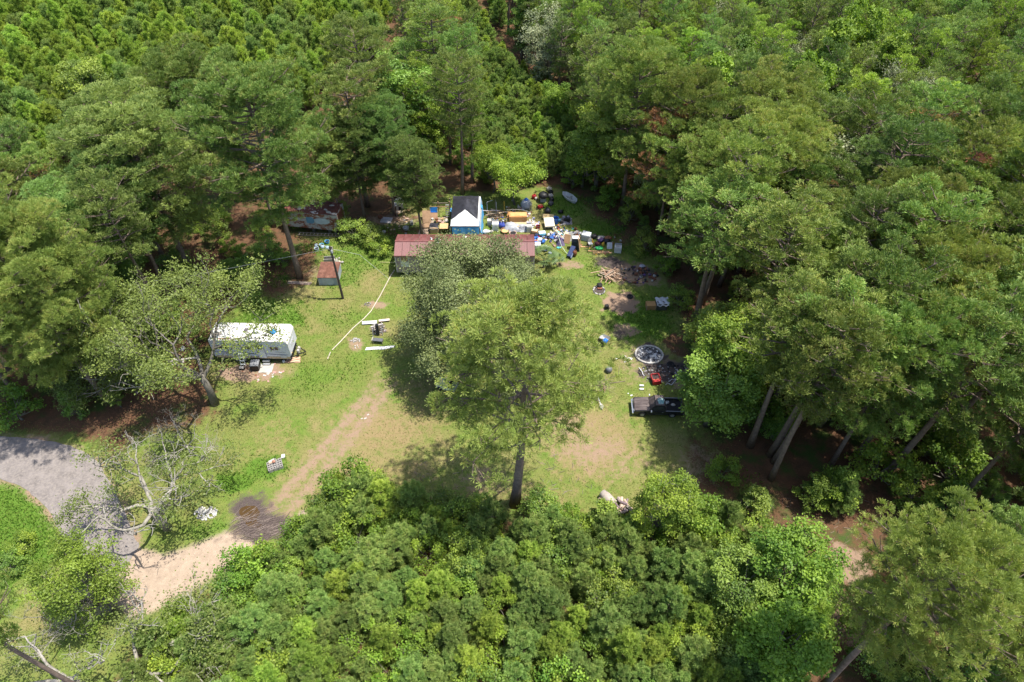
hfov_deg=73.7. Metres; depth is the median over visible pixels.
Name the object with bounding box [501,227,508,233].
round pan
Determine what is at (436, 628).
young pine
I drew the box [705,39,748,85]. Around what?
broadleaf tree
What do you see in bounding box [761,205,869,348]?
pine tree
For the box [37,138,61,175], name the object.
plantation pine
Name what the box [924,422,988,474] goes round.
shrub
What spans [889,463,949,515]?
shrub
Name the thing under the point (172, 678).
sapling
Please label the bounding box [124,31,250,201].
pine tree
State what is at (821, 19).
slender pine
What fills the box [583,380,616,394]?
brush load
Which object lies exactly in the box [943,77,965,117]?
slender pine
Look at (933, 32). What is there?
slender pine
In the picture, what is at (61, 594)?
broadleaf tree
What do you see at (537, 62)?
broadleaf tree
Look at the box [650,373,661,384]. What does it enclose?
ride on seat
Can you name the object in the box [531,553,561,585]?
young pine
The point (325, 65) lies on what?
plantation pine
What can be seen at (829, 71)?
broadleaf tree
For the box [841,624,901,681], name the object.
shrub
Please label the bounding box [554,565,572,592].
shrub
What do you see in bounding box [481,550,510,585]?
young pine
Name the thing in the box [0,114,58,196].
pine tree
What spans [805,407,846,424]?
shrub
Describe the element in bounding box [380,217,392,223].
slab
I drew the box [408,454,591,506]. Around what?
fallen twigs
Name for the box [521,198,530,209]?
covered grill
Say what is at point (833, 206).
pine tree
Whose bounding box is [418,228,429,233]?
pallet
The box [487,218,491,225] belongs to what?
cabinet
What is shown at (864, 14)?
slender pine
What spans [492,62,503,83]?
pine sapling
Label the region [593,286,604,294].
fire ring
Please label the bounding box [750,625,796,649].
shrub
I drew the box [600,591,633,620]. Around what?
young pine
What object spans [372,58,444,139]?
broadleaf tree
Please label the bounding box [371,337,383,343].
workbench
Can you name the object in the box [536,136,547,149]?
pine sapling
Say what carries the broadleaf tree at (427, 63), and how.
on the ground at (170, 562)
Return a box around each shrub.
[0,375,12,386]
[0,377,45,433]
[0,527,38,556]
[0,546,33,585]
[4,384,32,403]
[28,358,73,395]
[55,380,86,403]
[55,390,89,420]
[66,360,92,377]
[100,384,123,407]
[110,353,146,390]
[122,297,171,342]
[140,314,168,342]
[140,629,212,681]
[152,593,195,631]
[154,308,187,337]
[155,245,193,275]
[171,299,184,312]
[172,262,198,283]
[182,284,199,300]
[186,327,209,344]
[209,572,254,616]
[212,541,270,606]
[216,258,241,291]
[225,580,262,616]
[228,599,282,655]
[230,253,265,286]
[233,243,250,261]
[235,534,291,596]
[238,592,289,637]
[240,283,266,307]
[246,623,310,677]
[247,231,284,262]
[269,248,291,266]
[273,586,329,636]
[274,512,326,559]
[281,555,304,576]
[295,519,328,555]
[301,490,351,527]
[315,453,377,516]
[326,532,351,556]
[332,216,369,243]
[332,500,389,564]
[358,220,385,251]
[362,467,394,501]
[366,497,396,527]
[367,234,393,255]
[368,670,397,681]
[378,518,395,540]
[378,606,418,641]
[387,483,426,520]
[388,505,432,542]
[401,634,442,671]
[423,484,462,532]
[437,498,490,556]
[438,528,488,582]
[438,573,486,625]
[450,662,507,681]
[464,530,492,559]
[467,491,496,519]
[516,482,565,519]
[518,657,566,681]
[530,654,599,681]
[535,244,558,267]
[541,520,580,577]
[547,252,564,264]
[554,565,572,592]
[558,501,584,526]
[565,611,601,655]
[571,612,594,643]
[576,564,636,621]
[581,498,623,546]
[588,638,620,674]
[605,574,639,596]
[619,194,642,224]
[630,225,656,257]
[636,215,651,230]
[638,525,670,556]
[652,252,676,276]
[655,522,685,547]
[656,657,676,680]
[664,225,674,236]
[665,282,695,311]
[673,259,681,270]
[682,326,697,346]
[685,292,695,305]
[687,601,739,666]
[691,305,710,319]
[693,508,744,555]
[697,274,708,285]
[697,492,728,540]
[698,452,743,485]
[700,548,714,568]
[702,589,755,645]
[703,534,722,565]
[704,596,734,647]
[711,392,749,440]
[716,542,748,582]
[727,279,741,299]
[736,513,783,556]
[739,482,773,523]
[744,393,787,432]
[747,670,773,681]
[749,272,772,303]
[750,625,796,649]
[760,413,788,441]
[765,400,801,433]
[791,473,832,514]
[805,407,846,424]
[808,462,860,514]
[812,558,847,608]
[818,591,865,652]
[822,465,860,512]
[833,399,868,429]
[838,435,921,497]
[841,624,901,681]
[850,424,871,442]
[865,668,926,681]
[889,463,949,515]
[890,404,937,433]
[900,639,926,669]
[900,667,935,681]
[902,391,979,451]
[908,390,953,416]
[913,438,941,460]
[914,606,934,635]
[916,437,992,495]
[916,514,946,536]
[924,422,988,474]
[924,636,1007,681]
[926,477,972,524]
[936,382,984,413]
[938,386,983,422]
[939,593,1000,633]
[948,660,1002,681]
[975,466,1003,488]
[977,478,1014,511]
[982,507,1023,543]
[1011,422,1023,433]
[1014,476,1023,498]
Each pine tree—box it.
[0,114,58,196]
[0,117,55,194]
[0,140,71,239]
[0,155,42,208]
[0,172,119,402]
[0,202,126,385]
[0,355,14,373]
[0,373,13,385]
[0,566,74,681]
[16,170,151,317]
[42,76,221,273]
[44,104,129,183]
[54,83,119,150]
[56,147,172,302]
[59,166,177,334]
[62,117,164,256]
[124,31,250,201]
[158,50,337,279]
[225,105,276,227]
[291,110,361,204]
[308,58,398,207]
[314,104,385,218]
[319,10,395,103]
[347,88,416,215]
[383,131,445,233]
[394,0,464,128]
[418,46,492,194]
[424,265,631,509]
[428,18,488,143]
[580,32,687,205]
[610,102,710,234]
[636,54,741,227]
[656,167,781,321]
[657,117,776,270]
[683,86,756,232]
[694,114,796,304]
[699,149,790,205]
[708,88,836,272]
[717,132,805,286]
[719,53,832,143]
[719,178,845,321]
[723,265,860,448]
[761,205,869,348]
[764,116,844,256]
[764,297,902,481]
[766,267,904,457]
[768,149,838,272]
[770,259,856,404]
[770,272,920,465]
[780,180,866,262]
[790,138,865,225]
[800,89,858,155]
[806,221,925,309]
[817,228,972,427]
[820,485,1023,681]
[822,179,925,276]
[828,271,985,466]
[838,80,917,179]
[845,102,964,213]
[851,165,967,302]
[857,283,1016,454]
[869,171,1002,296]
[870,213,1021,392]
[871,115,960,170]
[882,79,979,148]
[884,270,1023,476]
[894,193,973,279]
[900,254,1023,417]
[917,146,1010,241]
[920,499,1023,628]
[926,111,1023,206]
[934,86,1018,149]
[939,243,1023,438]
[953,195,1023,350]
[954,360,1023,504]
[957,120,1023,228]
[962,567,1023,678]
[965,137,1023,232]
[965,181,1023,244]
[966,92,1023,142]
[972,233,1023,349]
[974,188,1023,260]
[977,589,1023,681]
[998,96,1023,136]
[1006,408,1022,425]
[1011,486,1023,575]
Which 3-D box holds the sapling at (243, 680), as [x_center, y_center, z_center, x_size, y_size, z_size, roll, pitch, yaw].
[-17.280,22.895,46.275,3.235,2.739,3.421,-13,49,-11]
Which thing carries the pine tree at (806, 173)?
on the ground at (170, 562)
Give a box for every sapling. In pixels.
[143,656,193,681]
[218,669,249,681]
[236,653,280,681]
[313,663,340,681]
[321,540,345,570]
[335,612,398,671]
[362,636,420,681]
[396,607,441,652]
[402,499,448,545]
[405,534,448,575]
[430,543,463,577]
[438,560,468,597]
[463,0,476,10]
[469,12,481,28]
[471,5,480,13]
[474,139,485,150]
[475,32,481,44]
[476,19,481,30]
[477,49,486,61]
[477,623,526,680]
[478,169,496,183]
[479,16,491,30]
[479,30,489,46]
[479,41,486,64]
[479,66,488,81]
[479,128,491,146]
[480,8,490,20]
[480,97,492,115]
[481,23,496,45]
[481,34,491,48]
[481,102,496,127]
[481,520,508,547]
[482,48,504,71]
[482,61,493,71]
[482,93,493,101]
[482,591,517,639]
[483,64,491,80]
[484,79,490,89]
[484,125,504,143]
[485,103,508,132]
[485,114,501,130]
[485,130,509,148]
[488,0,505,20]
[489,0,507,26]
[489,72,502,91]
[489,121,507,134]
[490,40,498,50]
[490,81,506,96]
[491,46,502,60]
[492,47,510,78]
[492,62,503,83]
[492,83,503,99]
[494,66,506,84]
[494,96,510,112]
[497,42,506,49]
[500,94,510,108]
[501,113,516,136]
[502,83,509,95]
[503,60,519,80]
[503,96,518,115]
[503,134,514,146]
[504,56,517,77]
[506,68,514,79]
[506,74,517,88]
[506,82,528,103]
[506,126,524,139]
[508,143,528,156]
[511,67,527,98]
[513,137,524,147]
[515,96,534,113]
[515,116,533,144]
[516,105,531,119]
[517,74,529,84]
[518,85,531,96]
[520,59,529,73]
[524,138,529,148]
[524,142,537,155]
[525,77,535,96]
[526,152,544,181]
[528,82,545,110]
[528,94,544,126]
[528,103,543,136]
[530,67,542,80]
[530,128,543,147]
[531,111,543,130]
[535,66,555,95]
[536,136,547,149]
[536,148,547,178]
[538,120,555,148]
[540,148,559,177]
[541,111,550,121]
[541,116,555,147]
[543,127,559,157]
[551,139,564,166]
[554,124,563,142]
[556,142,574,171]
[558,101,575,127]
[558,131,577,163]
[560,114,576,147]
[562,131,568,146]
[564,506,594,532]
[576,515,611,568]
[593,558,638,600]
[661,619,710,672]
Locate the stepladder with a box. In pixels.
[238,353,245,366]
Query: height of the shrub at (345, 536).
3.979 m
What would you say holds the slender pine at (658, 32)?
on the ground at (170, 562)
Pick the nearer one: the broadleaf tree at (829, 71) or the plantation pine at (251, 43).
the broadleaf tree at (829, 71)
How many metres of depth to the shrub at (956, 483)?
53.40 m
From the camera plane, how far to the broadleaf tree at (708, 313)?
61.54 m
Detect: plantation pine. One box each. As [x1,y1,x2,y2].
[0,80,16,112]
[0,92,15,116]
[1,113,22,128]
[4,76,18,104]
[7,85,43,115]
[11,104,21,121]
[14,98,31,122]
[18,78,40,93]
[21,73,39,91]
[24,121,37,140]
[28,104,65,163]
[33,66,56,93]
[34,130,59,166]
[37,101,67,125]
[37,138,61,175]
[38,89,55,102]
[39,83,57,100]
[41,65,57,92]
[42,123,69,160]
[44,98,67,120]
[51,74,72,96]
[54,72,74,96]
[56,90,71,110]
[72,85,98,104]
[81,72,96,87]
[85,61,101,78]
[100,51,116,79]
[111,61,139,92]
[123,73,146,88]
[126,59,138,66]
[137,46,147,71]
[138,52,154,73]
[149,39,162,51]
[191,31,213,54]
[195,30,211,48]
[203,30,220,49]
[208,45,220,68]
[217,25,236,49]
[221,43,243,69]
[227,26,245,48]
[235,45,251,66]
[241,32,250,59]
[242,35,264,60]
[244,58,263,113]
[250,46,259,61]
[253,23,264,49]
[256,48,269,76]
[260,29,275,53]
[266,37,278,56]
[268,53,282,73]
[275,28,291,42]
[275,33,285,45]
[275,44,292,78]
[279,30,299,47]
[285,21,303,39]
[286,43,305,60]
[292,32,311,53]
[294,76,307,111]
[296,68,319,109]
[297,55,317,109]
[299,26,311,50]
[301,15,320,36]
[306,50,323,102]
[309,20,319,40]
[310,27,331,54]
[310,58,325,92]
[314,36,334,62]
[315,48,332,92]
[319,22,336,58]
[322,51,336,93]
[328,24,344,59]
[343,14,354,35]
[355,12,362,40]
[358,39,367,60]
[362,9,380,57]
[363,11,383,66]
[376,14,387,46]
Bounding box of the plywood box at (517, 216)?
[509,212,526,221]
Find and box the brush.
[225,503,291,541]
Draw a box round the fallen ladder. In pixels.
[297,232,340,236]
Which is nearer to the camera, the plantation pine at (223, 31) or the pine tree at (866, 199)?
the pine tree at (866, 199)
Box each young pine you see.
[112,655,164,681]
[127,620,178,669]
[142,673,171,681]
[162,612,208,657]
[171,629,223,677]
[171,676,191,681]
[173,665,213,681]
[181,602,236,659]
[194,598,225,637]
[205,637,240,674]
[208,673,234,681]
[213,597,244,636]
[217,613,247,651]
[231,647,269,681]
[247,658,287,681]
[252,607,299,657]
[253,571,304,611]
[265,547,290,575]
[270,600,302,644]
[280,569,312,611]
[282,646,298,681]
[284,639,341,681]
[284,653,338,681]
[285,534,315,566]
[290,614,335,648]
[300,557,329,581]
[301,502,338,552]
[303,582,346,626]
[306,574,325,593]
[306,614,350,658]
[308,546,341,581]
[316,480,344,509]
[319,567,358,603]
[324,480,350,502]
[326,500,351,528]
[330,472,346,483]
[330,641,358,673]
[332,600,367,642]
[335,670,361,681]
[338,545,356,571]
[340,568,383,608]
[341,493,379,535]
[344,467,374,498]
[344,557,383,595]
[345,591,395,642]
[347,531,394,580]
[347,542,400,595]
[347,651,384,681]
[361,622,402,670]
[363,476,400,528]
[372,578,406,624]
[384,527,422,572]
[388,518,422,559]
[389,649,432,681]
[392,565,421,603]
[396,479,434,519]
[403,576,437,619]
[407,611,428,638]
[414,512,446,549]
[416,654,450,681]
[419,565,461,610]
[421,592,465,629]
[422,504,448,539]
[423,622,449,660]
[431,616,479,664]
[438,518,461,546]
[438,648,473,681]
[446,494,474,523]
[449,644,493,681]
[453,592,492,639]
[454,553,490,591]
[459,510,497,552]
[468,607,507,655]
[472,572,495,608]
[473,495,510,539]
[481,536,517,573]
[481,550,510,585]
[483,571,517,607]
[498,621,539,674]
[499,608,535,647]
[501,651,534,681]
[503,516,529,544]
[506,591,543,631]
[508,558,549,607]
[511,565,560,620]
[512,539,551,569]
[518,511,557,557]
[524,631,566,673]
[526,581,574,636]
[526,624,542,646]
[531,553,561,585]
[540,502,564,534]
[546,620,577,656]
[549,514,585,552]
[551,573,574,608]
[554,527,597,572]
[560,641,590,681]
[564,603,590,637]
[567,559,598,600]
[568,572,599,604]
[575,659,606,681]
[581,600,633,656]
[589,511,623,551]
[589,544,620,583]
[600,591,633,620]
[601,623,646,675]
[602,660,636,681]
[605,522,645,575]
[615,552,652,595]
[619,514,641,546]
[620,629,651,661]
[623,591,652,630]
[626,657,652,681]
[632,579,671,627]
[632,631,670,666]
[636,542,654,573]
[642,539,682,586]
[647,620,675,653]
[649,663,671,681]
[650,582,690,632]
[662,509,695,544]
[662,546,709,605]
[664,580,698,625]
[669,669,695,681]
[670,530,713,576]
[671,633,721,679]
[675,562,721,610]
[683,601,719,636]
[690,656,725,681]
[709,499,746,538]
[713,616,758,659]
[715,648,747,681]
[718,663,745,681]
[734,573,758,594]
[736,651,769,681]
[738,525,764,547]
[787,561,805,581]
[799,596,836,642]
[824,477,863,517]
[869,614,918,655]
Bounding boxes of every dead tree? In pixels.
[3,567,119,673]
[133,403,221,478]
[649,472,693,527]
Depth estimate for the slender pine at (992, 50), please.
88.50 m
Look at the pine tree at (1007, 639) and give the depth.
36.03 m
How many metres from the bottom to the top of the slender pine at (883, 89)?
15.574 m
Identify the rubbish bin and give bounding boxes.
[249,359,260,370]
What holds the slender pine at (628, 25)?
on the ground at (170, 562)
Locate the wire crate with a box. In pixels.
[323,256,334,261]
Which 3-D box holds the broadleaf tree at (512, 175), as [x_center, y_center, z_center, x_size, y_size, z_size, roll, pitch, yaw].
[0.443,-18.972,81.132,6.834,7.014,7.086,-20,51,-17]
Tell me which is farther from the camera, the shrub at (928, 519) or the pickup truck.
the pickup truck
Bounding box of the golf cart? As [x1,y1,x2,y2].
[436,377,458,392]
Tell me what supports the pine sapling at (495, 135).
on the ground at (170, 562)
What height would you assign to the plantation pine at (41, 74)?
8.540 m
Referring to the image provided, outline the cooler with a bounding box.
[538,230,545,235]
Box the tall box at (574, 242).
[571,236,579,249]
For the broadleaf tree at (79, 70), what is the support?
on the ground at (170, 562)
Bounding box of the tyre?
[667,361,674,366]
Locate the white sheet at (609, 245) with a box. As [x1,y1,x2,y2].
[607,242,611,248]
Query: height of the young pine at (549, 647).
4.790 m
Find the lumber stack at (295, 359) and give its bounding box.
[285,357,300,362]
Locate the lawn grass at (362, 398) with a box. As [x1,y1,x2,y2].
[0,196,777,653]
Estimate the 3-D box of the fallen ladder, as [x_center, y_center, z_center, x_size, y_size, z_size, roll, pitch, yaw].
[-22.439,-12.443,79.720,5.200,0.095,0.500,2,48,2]
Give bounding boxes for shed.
[317,262,341,285]
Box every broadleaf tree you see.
[15,521,141,643]
[49,54,114,96]
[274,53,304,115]
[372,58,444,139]
[373,37,424,101]
[395,0,426,39]
[403,93,449,158]
[421,18,466,63]
[426,48,468,129]
[468,138,512,192]
[487,150,551,204]
[505,0,537,59]
[512,0,577,82]
[533,80,577,124]
[559,149,583,188]
[564,60,623,138]
[567,128,602,187]
[569,99,626,191]
[624,468,706,538]
[633,131,679,210]
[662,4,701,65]
[667,489,726,550]
[672,341,770,438]
[677,297,764,374]
[692,302,780,401]
[699,539,782,626]
[703,0,740,38]
[704,50,734,113]
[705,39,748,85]
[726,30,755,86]
[732,590,841,681]
[744,513,857,613]
[764,30,814,66]
[774,47,796,71]
[789,47,839,104]
[803,82,829,112]
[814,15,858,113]
[836,0,891,63]
[836,53,877,77]
[849,29,915,134]
[865,16,914,46]
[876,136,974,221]
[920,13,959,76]
[939,0,978,38]
[958,122,1012,150]
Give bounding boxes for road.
[0,436,138,573]
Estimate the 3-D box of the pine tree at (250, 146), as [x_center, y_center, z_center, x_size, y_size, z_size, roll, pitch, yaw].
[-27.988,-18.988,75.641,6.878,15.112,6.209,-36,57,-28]
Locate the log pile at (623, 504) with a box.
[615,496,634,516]
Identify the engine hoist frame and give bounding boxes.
[371,322,383,336]
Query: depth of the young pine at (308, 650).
44.69 m
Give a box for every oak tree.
[0,611,159,681]
[36,419,250,558]
[37,256,221,416]
[59,246,296,406]
[85,547,255,681]
[388,227,562,401]
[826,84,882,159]
[827,132,900,202]
[865,58,945,146]
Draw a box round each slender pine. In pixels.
[371,92,402,197]
[384,0,415,49]
[386,68,418,159]
[389,37,420,74]
[399,51,433,155]
[402,10,425,57]
[403,73,436,142]
[405,21,431,74]
[412,0,435,90]
[425,1,454,92]
[429,60,462,165]
[431,0,455,22]
[444,0,468,39]
[447,7,486,80]
[453,75,492,183]
[456,74,486,137]
[502,0,510,29]
[514,0,542,61]
[533,0,564,61]
[535,0,562,65]
[544,10,576,92]
[550,0,569,58]
[554,0,585,90]
[565,24,609,133]
[566,0,597,88]
[567,8,593,96]
[569,0,602,74]
[573,15,615,85]
[574,65,602,120]
[575,58,614,176]
[590,15,620,74]
[591,0,610,38]
[593,0,624,49]
[603,0,626,53]
[608,10,638,60]
[610,11,645,72]
[612,8,639,48]
[613,0,639,33]
[626,0,657,38]
[626,20,657,44]
[629,0,652,34]
[632,89,655,188]
[642,0,674,29]
[646,0,667,36]
[646,26,661,39]
[654,0,694,44]
[657,22,681,47]
[658,40,679,77]
[660,5,684,45]
[674,26,710,98]
[677,0,696,37]
[680,56,712,106]
[682,0,714,60]
[684,32,728,113]
[685,0,720,63]
[686,6,726,71]
[687,17,728,61]
[696,0,722,26]
[708,23,747,85]
[716,0,746,56]
[718,0,745,54]
[724,2,757,43]
[724,47,754,86]
[729,51,765,91]
[731,0,760,49]
[741,14,769,51]
[745,21,779,66]
[746,0,778,44]
[746,5,776,54]
[747,0,764,17]
[752,37,787,94]
[758,0,785,23]
[758,0,791,47]
[761,22,799,77]
[773,0,803,41]
[774,0,803,29]
[777,50,806,82]
[779,18,806,48]
[788,0,836,59]
[792,29,825,70]
[794,0,830,41]
[795,0,818,51]
[804,75,833,119]
[808,2,834,33]
[808,25,828,60]
[810,36,853,112]
[815,0,859,43]
[827,76,852,138]
[828,0,851,26]
[829,58,865,119]
[832,92,865,138]
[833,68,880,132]
[835,72,892,184]
[836,40,880,97]
[838,41,858,80]
[845,7,867,41]
[852,7,886,55]
[855,0,884,37]
[857,30,889,67]
[866,0,899,33]
[867,32,903,72]
[868,69,930,167]
[873,45,919,103]
[873,80,929,145]
[880,8,919,53]
[891,0,916,23]
[897,13,937,75]
[902,0,944,53]
[903,96,926,119]
[907,59,948,117]
[908,0,950,44]
[908,17,960,84]
[910,0,940,45]
[910,27,957,85]
[912,65,948,120]
[913,0,950,48]
[913,16,952,74]
[914,18,956,76]
[920,91,950,129]
[921,15,988,80]
[922,41,969,84]
[922,77,963,121]
[929,6,987,75]
[941,0,976,17]
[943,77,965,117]
[945,0,981,29]
[947,14,995,77]
[949,0,992,65]
[951,94,986,138]
[954,17,1006,95]
[955,71,1016,122]
[960,0,1007,71]
[962,0,1023,104]
[965,37,1005,97]
[967,0,1017,75]
[969,0,1023,74]
[970,45,1017,101]
[973,44,1023,90]
[981,27,1023,91]
[981,69,1021,92]
[986,8,1023,71]
[987,61,1023,90]
[990,13,1023,70]
[999,82,1023,111]
[1000,75,1023,96]
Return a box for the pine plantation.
[0,0,397,90]
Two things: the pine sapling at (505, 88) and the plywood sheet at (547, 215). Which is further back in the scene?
the pine sapling at (505, 88)
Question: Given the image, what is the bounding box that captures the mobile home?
[394,234,534,274]
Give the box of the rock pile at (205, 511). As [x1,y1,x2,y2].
[193,506,217,520]
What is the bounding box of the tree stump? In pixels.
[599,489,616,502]
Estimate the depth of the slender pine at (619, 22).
89.63 m
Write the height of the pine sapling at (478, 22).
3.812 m
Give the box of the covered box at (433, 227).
[429,223,438,232]
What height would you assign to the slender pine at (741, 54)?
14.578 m
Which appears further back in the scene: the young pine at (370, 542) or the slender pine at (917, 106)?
the slender pine at (917, 106)
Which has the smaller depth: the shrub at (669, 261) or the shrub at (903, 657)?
the shrub at (903, 657)
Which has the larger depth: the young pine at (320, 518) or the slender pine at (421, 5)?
the slender pine at (421, 5)
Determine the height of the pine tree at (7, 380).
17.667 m
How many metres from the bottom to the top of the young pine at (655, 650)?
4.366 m
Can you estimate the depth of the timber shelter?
81.28 m
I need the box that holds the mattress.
[544,217,554,227]
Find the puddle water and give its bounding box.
[239,506,261,527]
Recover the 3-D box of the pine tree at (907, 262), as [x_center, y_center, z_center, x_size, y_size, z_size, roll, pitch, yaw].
[28.055,1.320,53.698,8.121,20.556,8.058,36,57,28]
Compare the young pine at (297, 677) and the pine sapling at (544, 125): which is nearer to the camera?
the young pine at (297, 677)
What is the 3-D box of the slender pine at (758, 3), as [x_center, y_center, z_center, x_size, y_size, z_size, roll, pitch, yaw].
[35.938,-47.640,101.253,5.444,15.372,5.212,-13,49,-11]
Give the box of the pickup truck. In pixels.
[631,394,683,417]
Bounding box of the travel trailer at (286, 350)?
[208,322,305,360]
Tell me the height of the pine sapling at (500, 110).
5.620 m
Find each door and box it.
[321,278,333,284]
[511,218,525,221]
[572,241,578,248]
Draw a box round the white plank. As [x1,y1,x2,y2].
[362,318,389,324]
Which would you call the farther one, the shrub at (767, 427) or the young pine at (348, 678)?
the shrub at (767, 427)
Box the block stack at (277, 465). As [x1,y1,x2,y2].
[266,458,283,472]
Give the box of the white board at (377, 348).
[365,345,394,349]
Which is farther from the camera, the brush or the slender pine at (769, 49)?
the slender pine at (769, 49)
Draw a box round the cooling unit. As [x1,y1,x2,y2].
[581,230,591,241]
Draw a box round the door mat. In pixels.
[258,364,273,372]
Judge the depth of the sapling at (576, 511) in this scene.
53.53 m
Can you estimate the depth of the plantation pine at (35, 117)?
84.19 m
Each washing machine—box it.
[492,220,498,230]
[526,222,531,232]
[614,243,621,252]
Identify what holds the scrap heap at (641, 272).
on the ground at (170, 562)
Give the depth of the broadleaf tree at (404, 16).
103.94 m
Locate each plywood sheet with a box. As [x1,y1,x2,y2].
[421,223,429,227]
[422,210,430,222]
[431,212,437,219]
[543,214,553,217]
[564,234,570,243]
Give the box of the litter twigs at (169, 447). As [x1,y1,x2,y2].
[111,422,214,480]
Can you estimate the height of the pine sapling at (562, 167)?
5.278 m
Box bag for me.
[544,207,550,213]
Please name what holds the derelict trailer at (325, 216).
on the ground at (170, 562)
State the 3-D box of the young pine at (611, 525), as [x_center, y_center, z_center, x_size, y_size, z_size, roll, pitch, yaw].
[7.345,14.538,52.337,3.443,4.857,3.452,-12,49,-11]
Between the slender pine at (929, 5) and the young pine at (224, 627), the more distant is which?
the slender pine at (929, 5)
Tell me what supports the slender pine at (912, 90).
on the ground at (170, 562)
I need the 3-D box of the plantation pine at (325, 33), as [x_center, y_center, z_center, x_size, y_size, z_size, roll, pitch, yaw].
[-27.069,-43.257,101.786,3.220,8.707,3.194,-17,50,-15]
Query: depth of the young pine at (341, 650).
46.44 m
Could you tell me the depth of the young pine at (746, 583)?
48.92 m
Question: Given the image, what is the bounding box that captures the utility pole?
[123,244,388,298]
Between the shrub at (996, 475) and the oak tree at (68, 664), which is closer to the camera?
the oak tree at (68, 664)
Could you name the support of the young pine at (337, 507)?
on the ground at (170, 562)
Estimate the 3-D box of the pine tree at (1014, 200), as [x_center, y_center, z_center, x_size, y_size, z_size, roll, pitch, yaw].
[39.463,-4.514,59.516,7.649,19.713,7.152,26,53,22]
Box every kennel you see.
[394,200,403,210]
[645,297,669,310]
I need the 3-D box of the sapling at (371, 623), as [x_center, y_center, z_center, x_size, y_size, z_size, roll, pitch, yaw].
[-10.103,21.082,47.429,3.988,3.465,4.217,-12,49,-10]
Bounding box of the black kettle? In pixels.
[597,283,602,288]
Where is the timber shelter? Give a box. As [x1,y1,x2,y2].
[427,198,450,216]
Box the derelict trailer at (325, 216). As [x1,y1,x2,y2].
[285,200,344,232]
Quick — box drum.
[553,216,558,224]
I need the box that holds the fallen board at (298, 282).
[288,281,311,284]
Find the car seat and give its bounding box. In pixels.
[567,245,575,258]
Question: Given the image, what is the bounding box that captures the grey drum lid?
[605,367,611,373]
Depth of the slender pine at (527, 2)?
101.26 m
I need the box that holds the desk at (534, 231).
[531,228,537,234]
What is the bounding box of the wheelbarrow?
[598,334,609,342]
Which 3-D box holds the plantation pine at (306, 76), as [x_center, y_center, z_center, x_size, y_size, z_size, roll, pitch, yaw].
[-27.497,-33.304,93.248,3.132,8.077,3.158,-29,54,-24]
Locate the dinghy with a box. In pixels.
[562,192,576,203]
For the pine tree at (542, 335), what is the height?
24.511 m
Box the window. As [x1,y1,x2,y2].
[400,257,409,266]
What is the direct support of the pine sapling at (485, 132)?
on the ground at (170, 562)
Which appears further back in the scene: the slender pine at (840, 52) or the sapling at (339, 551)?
the slender pine at (840, 52)
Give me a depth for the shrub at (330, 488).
53.83 m
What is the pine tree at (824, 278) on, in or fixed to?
on the ground at (170, 562)
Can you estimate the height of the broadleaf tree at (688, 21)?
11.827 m
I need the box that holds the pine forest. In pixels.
[833,0,1022,29]
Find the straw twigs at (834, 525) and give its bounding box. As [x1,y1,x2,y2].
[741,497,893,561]
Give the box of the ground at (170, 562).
[0,0,1023,681]
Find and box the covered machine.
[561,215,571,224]
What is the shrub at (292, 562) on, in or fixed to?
on the ground at (170, 562)
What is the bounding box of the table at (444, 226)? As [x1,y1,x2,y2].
[439,223,448,232]
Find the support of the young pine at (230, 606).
on the ground at (170, 562)
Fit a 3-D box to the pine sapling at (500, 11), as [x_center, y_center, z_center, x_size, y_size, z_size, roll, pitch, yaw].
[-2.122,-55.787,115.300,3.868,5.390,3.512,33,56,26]
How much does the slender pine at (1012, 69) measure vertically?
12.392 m
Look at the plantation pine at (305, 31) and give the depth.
101.24 m
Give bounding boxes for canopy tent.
[450,196,483,233]
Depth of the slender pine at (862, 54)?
80.81 m
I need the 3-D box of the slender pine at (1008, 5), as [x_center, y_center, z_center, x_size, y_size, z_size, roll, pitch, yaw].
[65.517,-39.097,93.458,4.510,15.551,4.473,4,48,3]
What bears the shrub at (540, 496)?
on the ground at (170, 562)
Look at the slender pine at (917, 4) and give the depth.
94.84 m
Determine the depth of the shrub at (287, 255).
75.59 m
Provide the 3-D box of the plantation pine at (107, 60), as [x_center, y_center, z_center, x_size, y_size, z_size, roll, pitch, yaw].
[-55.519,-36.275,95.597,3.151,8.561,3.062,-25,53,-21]
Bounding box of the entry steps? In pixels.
[262,359,270,364]
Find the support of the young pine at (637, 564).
on the ground at (170, 562)
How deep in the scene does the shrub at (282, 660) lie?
45.85 m
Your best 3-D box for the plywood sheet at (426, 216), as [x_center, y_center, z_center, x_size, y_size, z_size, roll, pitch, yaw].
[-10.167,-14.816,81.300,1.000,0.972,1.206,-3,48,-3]
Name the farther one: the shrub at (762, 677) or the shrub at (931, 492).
the shrub at (931, 492)
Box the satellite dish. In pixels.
[635,345,663,363]
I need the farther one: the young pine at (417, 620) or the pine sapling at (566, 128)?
the pine sapling at (566, 128)
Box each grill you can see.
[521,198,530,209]
[538,191,547,201]
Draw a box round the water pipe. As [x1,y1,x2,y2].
[332,270,394,349]
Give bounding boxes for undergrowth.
[21,107,1014,346]
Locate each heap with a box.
[370,325,386,333]
[504,222,533,231]
[556,237,564,245]
[621,265,658,283]
[638,364,688,383]
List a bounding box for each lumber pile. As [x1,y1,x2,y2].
[485,209,503,217]
[591,267,631,283]
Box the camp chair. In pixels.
[430,207,437,211]
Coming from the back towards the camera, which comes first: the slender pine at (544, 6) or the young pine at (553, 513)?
the slender pine at (544, 6)
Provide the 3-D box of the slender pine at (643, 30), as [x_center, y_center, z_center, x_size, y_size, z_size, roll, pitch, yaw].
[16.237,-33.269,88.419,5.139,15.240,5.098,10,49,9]

